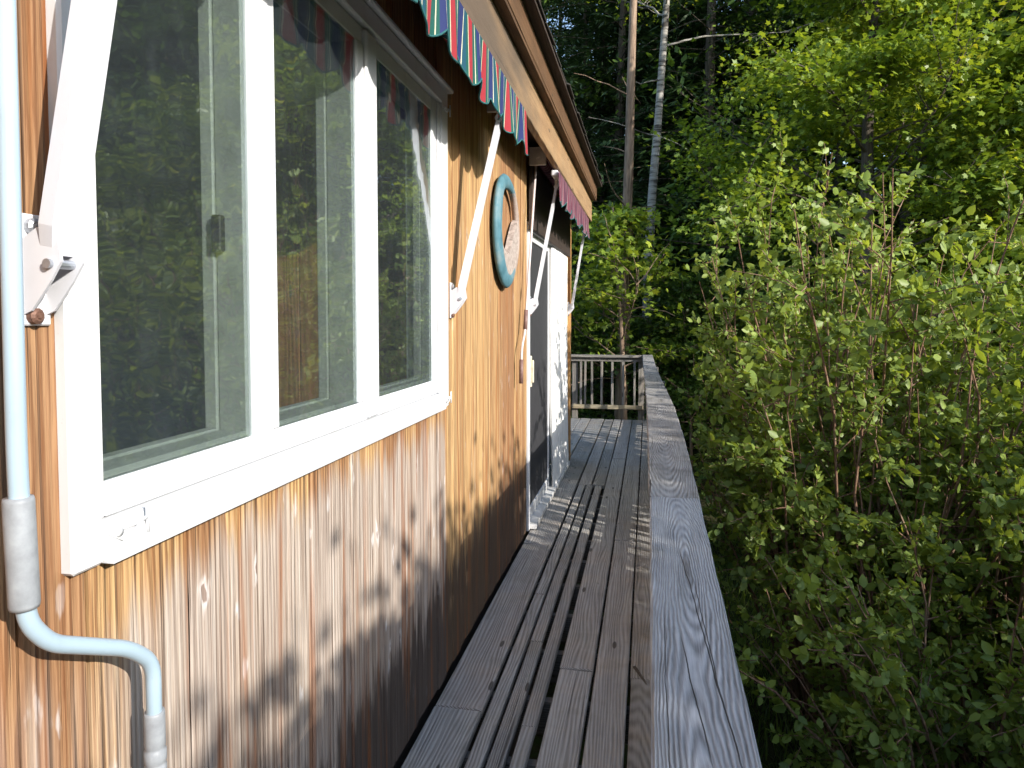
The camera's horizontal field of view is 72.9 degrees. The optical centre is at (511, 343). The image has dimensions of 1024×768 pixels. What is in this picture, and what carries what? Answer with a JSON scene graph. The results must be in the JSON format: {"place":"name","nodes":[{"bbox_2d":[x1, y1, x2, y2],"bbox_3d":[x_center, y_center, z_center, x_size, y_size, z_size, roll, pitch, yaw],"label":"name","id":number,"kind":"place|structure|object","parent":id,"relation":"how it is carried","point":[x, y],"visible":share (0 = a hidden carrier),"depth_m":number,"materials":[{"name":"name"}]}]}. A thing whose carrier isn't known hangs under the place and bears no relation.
{"place":"outdoors","nodes":[
{"label":"outdoors","id":0,"kind":"place"},
{"bbox_2d":[547,0,884,163],"label":"sky","id":1,"kind":"structure","parent":0,"point":[564,20],"materials":[{"name":"white"}]},
{"bbox_2d":[529,202,1012,767],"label":"ground","id":2,"kind":"structure","parent":0,"point":[537,742],"depth_m":6.20,"materials":[{"name":"brown soil"}]},
{"bbox_2d":[0,0,602,767],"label":"cottage","id":3,"kind":"structure","parent":2,"relation":"on","point":[298,446],"depth_m":2.01,"materials":[{"name":"wood"}]},
{"bbox_2d":[0,0,166,767],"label":"pipe","id":4,"kind":"object","parent":3,"relation":"attached to","point":[20,544],"visible":1,"depth_m":0.85,"materials":[{"name":"blue metal"}]},
{"bbox_2d":[45,0,453,575],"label":"window","id":5,"kind":"structure","parent":3,"relation":"in","point":[115,506],"depth_m":1.48,"materials":[{"name":"white paint"}]},
{"bbox_2d":[22,0,528,325],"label":"awning","id":6,"kind":"object","parent":3,"relation":"attached to","point":[53,253],"depth_m":0.92,"materials":[{"name":"metal"}]},
{"bbox_2d":[492,173,519,287],"bbox_3d":[-0.030,-0.633,3.921,0.047,0.636,0.636,0,2,11],"label":"lifebuoy","id":7,"kind":"object","parent":3,"relation":"attached to","point":[506,259],"depth_m":3.80,"materials":[{"name":"blue paint"}]},
{"bbox_2d":[526,165,569,530],"bbox_3d":[0.308,-0.007,5.929,0.147,2.548,2.335,0,2,11],"label":"sliding door","id":8,"kind":"structure","parent":3,"relation":"in","point":[548,462],"depth_m":5.77,"materials":[{"name":"white paint"}]},
{"bbox_2d":[529,147,589,315],"bbox_3d":[0.457,-0.810,5.934,0.241,1.147,2.572,0,2,11],"label":"door awning","id":9,"kind":"object","parent":3,"relation":"attached to","point":[567,198],"depth_m":4.87,"materials":[{"name":"fabric"}]},
{"bbox_2d":[519,166,536,383],"bbox_3d":[0.105,-0.492,4.525,0.031,1.463,0.480,1,2,13],"label":"awning crank","id":10,"kind":"object","parent":9,"relation":"hanging from","point":[525,322],"visible":1,"depth_m":4.51,"materials":[{"name":"metal"}]},
{"bbox_2d":[401,418,650,767],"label":"deck","id":11,"kind":"structure","parent":2,"relation":"on","point":[590,534],"depth_m":3.26,"materials":[{"name":"grey wood"}]},
{"bbox_2d":[571,354,643,423],"bbox_3d":[1.396,0.729,10.206,1.130,1.140,0.170,0,2,11],"label":"end railing","id":12,"kind":"object","parent":11,"relation":"attached to","point":[612,359],"visible":0.79,"depth_m":10.16,"materials":[{"name":"grey wood"}]},
{"bbox_2d":[642,355,761,767],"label":"deck railing","id":13,"kind":"object","parent":11,"relation":"on","point":[700,716],"visible":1,"depth_m":1.28,"materials":[{"name":"grey wood"}]},
{"bbox_2d":[545,4,605,274],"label":"conifer","id":14,"kind":"object","parent":2,"relation":"on","point":[559,17],"depth_m":23.29,"materials":[{"name":"green plant"}]},
{"bbox_2d":[571,342,605,400],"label":"understory maple","id":15,"kind":"object","parent":2,"relation":"on","point":[579,374],"depth_m":14.92,"materials":[{"name":"green plant"}]},
{"bbox_2d":[547,3,643,200],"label":"conifer","id":16,"kind":"object","parent":2,"relation":"on","point":[581,45],"depth_m":23.02,"materials":[{"name":"green plant"}]},
{"bbox_2d":[540,0,658,345],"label":"conifer","id":17,"kind":"object","parent":2,"relation":"on","point":[589,36],"visible":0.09,"depth_m":16.75,"materials":[{"name":"green plant"}]},
{"bbox_2d":[542,0,656,253],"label":"forest tree","id":18,"kind":"object","parent":2,"relation":"on","point":[547,16],"depth_m":22.92,"materials":[{"name":"green plant"}]},
{"bbox_2d":[541,0,669,390],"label":"conifer","id":19,"kind":"object","parent":2,"relation":"on","point":[592,29],"visible":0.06,"depth_m":17.86,"materials":[{"name":"green plant"}]},
{"bbox_2d":[571,293,646,419],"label":"understory maple","id":20,"kind":"object","parent":2,"relation":"on","point":[590,347],"visible":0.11,"depth_m":12.56,"materials":[{"name":"green plant"}]},
{"bbox_2d":[540,0,680,419],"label":"bare trunk tree","id":21,"kind":"object","parent":2,"relation":"on","point":[629,149],"visible":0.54,"depth_m":11.90,"materials":[{"name":"brown plant"}]},
{"bbox_2d":[546,0,689,315],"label":"conifer","id":22,"kind":"object","parent":2,"relation":"on","point":[578,63],"depth_m":21.78,"materials":[{"name":"green plant"}]},
{"bbox_2d":[571,262,689,422],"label":"understory maple","id":23,"kind":"object","parent":2,"relation":"on","point":[599,411],"visible":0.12,"depth_m":13.84,"materials":[{"name":"green plant"}]},
{"bbox_2d":[570,0,690,398],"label":"conifer","id":24,"kind":"object","parent":2,"relation":"on","point":[614,55],"visible":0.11,"depth_m":17.98,"materials":[{"name":"green plant"}]},
{"bbox_2d":[542,0,725,401],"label":"conifer","id":25,"kind":"object","parent":2,"relation":"on","point":[623,13],"visible":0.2,"depth_m":16.74,"materials":[{"name":"green plant"}]},
{"bbox_2d":[572,0,742,398],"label":"conifer","id":26,"kind":"object","parent":2,"relation":"on","point":[648,68],"visible":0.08,"depth_m":17.04,"materials":[{"name":"green plant"}]},
{"bbox_2d":[571,196,745,421],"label":"sapling","id":27,"kind":"object","parent":2,"relation":"on","point":[618,221],"visible":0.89,"depth_m":10.89,"materials":[{"name":"green plant"}]},
{"bbox_2d":[582,0,743,408],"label":"conifer","id":28,"kind":"object","parent":2,"relation":"on","point":[667,66],"visible":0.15,"depth_m":16.72,"materials":[{"name":"green plant"}]},
{"bbox_2d":[595,4,733,392],"bbox_3d":[4.104,-3.934,17.962,4.756,10.956,4.284,-1,3,-31],"label":"conifer","id":29,"kind":"object","parent":2,"relation":"on","point":[645,124],"visible":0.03,"depth_m":17.63,"materials":[{"name":"green plant"}]},
{"bbox_2d":[567,2,788,253],"bbox_3d":[5.502,-5.664,22.602,9.756,13.137,10.119,1,3,20],"label":"forest tree","id":30,"kind":"object","parent":2,"relation":"on","point":[680,102],"depth_m":21.20,"materials":[{"name":"green plant"}]},
{"bbox_2d":[589,263,780,470],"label":"understory maple","id":31,"kind":"object","parent":2,"relation":"on","point":[685,299],"visible":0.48,"depth_m":11.74,"materials":[{"name":"green plant"}]},
{"bbox_2d":[558,0,813,284],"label":"forest tree","id":32,"kind":"object","parent":2,"relation":"on","point":[595,94],"visible":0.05,"depth_m":17.26,"materials":[{"name":"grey plant"}]},
{"bbox_2d":[571,0,838,421],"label":"conifer","id":33,"kind":"object","parent":2,"relation":"on","point":[710,54],"visible":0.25,"depth_m":15.10,"materials":[{"name":"green plant"}]},
{"bbox_2d":[634,0,801,386],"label":"conifer","id":34,"kind":"object","parent":2,"relation":"on","point":[724,137],"depth_m":17.92,"materials":[{"name":"green plant"}]},
{"bbox_2d":[587,0,859,419],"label":"birch tree","id":35,"kind":"object","parent":2,"relation":"on","point":[654,168],"visible":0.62,"depth_m":12.89,"materials":[{"name":"white plant"}]},
{"bbox_2d":[633,0,853,396],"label":"conifer","id":36,"kind":"object","parent":2,"relation":"on","point":[751,13],"visible":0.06,"depth_m":16.24,"materials":[{"name":"green plant"}]},
{"bbox_2d":[660,0,833,398],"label":"conifer","id":37,"kind":"object","parent":2,"relation":"on","point":[722,45],"visible":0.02,"depth_m":17.04,"materials":[{"name":"green plant"}]},
{"bbox_2d":[628,238,884,448],"bbox_3d":[4.350,0.197,13.153,4.778,4.434,5.289,0,2,-10],"label":"understory maple","id":38,"kind":"object","parent":2,"relation":"on","point":[746,256],"visible":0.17,"depth_m":12.55,"materials":[{"name":"green plant"}]},
{"bbox_2d":[599,4,951,263],"bbox_3d":[7.084,-5.936,19.277,13.487,14.427,9.667,-2,3,-40],"label":"forest tree","id":39,"kind":"object","parent":2,"relation":"on","point":[670,224],"visible":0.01,"depth_m":17.38,"materials":[{"name":"green plant"}]},
{"bbox_2d":[571,355,1021,568],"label":"undergrowth","id":40,"kind":"object","parent":2,"relation":"on","point":[730,566],"visible":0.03,"depth_m":11.97,"materials":[{"name":"green plant"}]},
{"bbox_2d":[571,0,1023,416],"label":"forest tree","id":41,"kind":"object","parent":2,"relation":"on","point":[671,62],"visible":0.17,"depth_m":13.48,"materials":[{"name":"green plant"}]},
{"bbox_2d":[603,0,1023,412],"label":"maple tree","id":42,"kind":"object","parent":2,"relation":"on","point":[917,47],"visible":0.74,"depth_m":9.27,"materials":[{"name":"green plant"}]},
{"bbox_2d":[703,379,947,594],"bbox_3d":[3.614,1.549,8.130,2.832,2.627,2.717,2,3,32],"label":"shrub","id":43,"kind":"object","parent":2,"relation":"on","point":[713,466],"depth_m":8.55,"materials":[{"name":"green plant"}]},
{"bbox_2d":[634,0,1021,356],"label":"forest tree","id":44,"kind":"object","parent":2,"relation":"on","point":[837,145],"visible":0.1,"depth_m":14.79,"materials":[{"name":"green plant"}]},
{"bbox_2d":[657,4,1017,304],"bbox_3d":[7.774,-4.044,16.308,8.761,11.374,8.447,-1,3,-19],"label":"forest tree","id":45,"kind":"object","parent":2,"relation":"on","point":[849,179],"visible":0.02,"depth_m":17.03,"materials":[{"name":"green plant"}]},
{"bbox_2d":[693,226,1000,429],"bbox_3d":[5.932,0.136,12.481,5.730,4.803,5.176,0,2,5],"label":"understory maple","id":46,"kind":"object","parent":2,"relation":"on","point":[811,249],"visible":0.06,"depth_m":12.52,"materials":[{"name":"green plant"}]},
{"bbox_2d":[740,15,953,232],"bbox_3d":[11.277,-7.489,21.852,15.045,16.094,10.784,-1,3,-25],"label":"forest tree","id":47,"kind":"object","parent":2,"relation":"on","point":[847,154],"visible":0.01,"depth_m":21.39,"materials":[{"name":"green plant"}]},
{"bbox_2d":[678,125,1023,750],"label":"shrub","id":48,"kind":"object","parent":2,"relation":"on","point":[849,439],"visible":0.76,"depth_m":4.87,"materials":[{"name":"green plant"}]},
{"bbox_2d":[704,516,1010,767],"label":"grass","id":49,"kind":"structure","parent":2,"relation":"on","point":[737,635],"depth_m":6.00,"materials":[{"name":"green plant"}]},
{"bbox_2d":[724,223,1023,764],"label":"shrub","id":50,"kind":"object","parent":2,"relation":"on","point":[1010,498],"visible":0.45,"depth_m":4.64,"materials":[{"name":"green plant"}]},
{"bbox_2d":[726,26,1023,375],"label":"maple tree","id":51,"kind":"object","parent":2,"relation":"on","point":[982,155],"visible":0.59,"depth_m":8.50,"materials":[{"name":"green plant"}]},
{"bbox_2d":[732,464,1023,767],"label":"shrub","id":52,"kind":"object","parent":2,"relation":"on","point":[894,714],"visible":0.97,"depth_m":3.72,"materials":[{"name":"green plant"}]},
{"bbox_2d":[766,0,1023,259],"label":"forest tree","id":53,"kind":"object","parent":2,"relation":"on","point":[997,35],"visible":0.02,"depth_m":11.76,"materials":[{"name":"green plant"}]},
{"bbox_2d":[824,0,1023,260],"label":"forest tree","id":54,"kind":"object","parent":2,"relation":"on","point":[930,183],"depth_m":16.12,"materials":[{"name":"green plant"}]},
{"bbox_2d":[841,4,1020,422],"bbox_3d":[8.507,-2.998,13.369,4.535,10.446,4.085,-2,3,-33],"label":"conifer","id":55,"kind":"object","parent":2,"relation":"on","point":[887,184],"visible":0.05,"depth_m":13.10,"materials":[{"name":"green plant"}]},
{"bbox_2d":[848,4,1023,292],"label":"forest tree","id":56,"kind":"object","parent":2,"relation":"on","point":[930,101],"depth_m":10.79,"materials":[{"name":"green plant"}]},
{"bbox_2d":[869,328,1023,599],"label":"shrub","id":57,"kind":"object","parent":2,"relation":"on","point":[1007,430],"visible":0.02,"depth_m":6.84,"materials":[{"name":"green plant"}]},
{"bbox_2d":[870,233,1023,437],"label":"understory maple","id":58,"kind":"object","parent":2,"relation":"on","point":[1005,351],"visible":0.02,"depth_m":11.41,"materials":[{"name":"green plant"}]}
]}

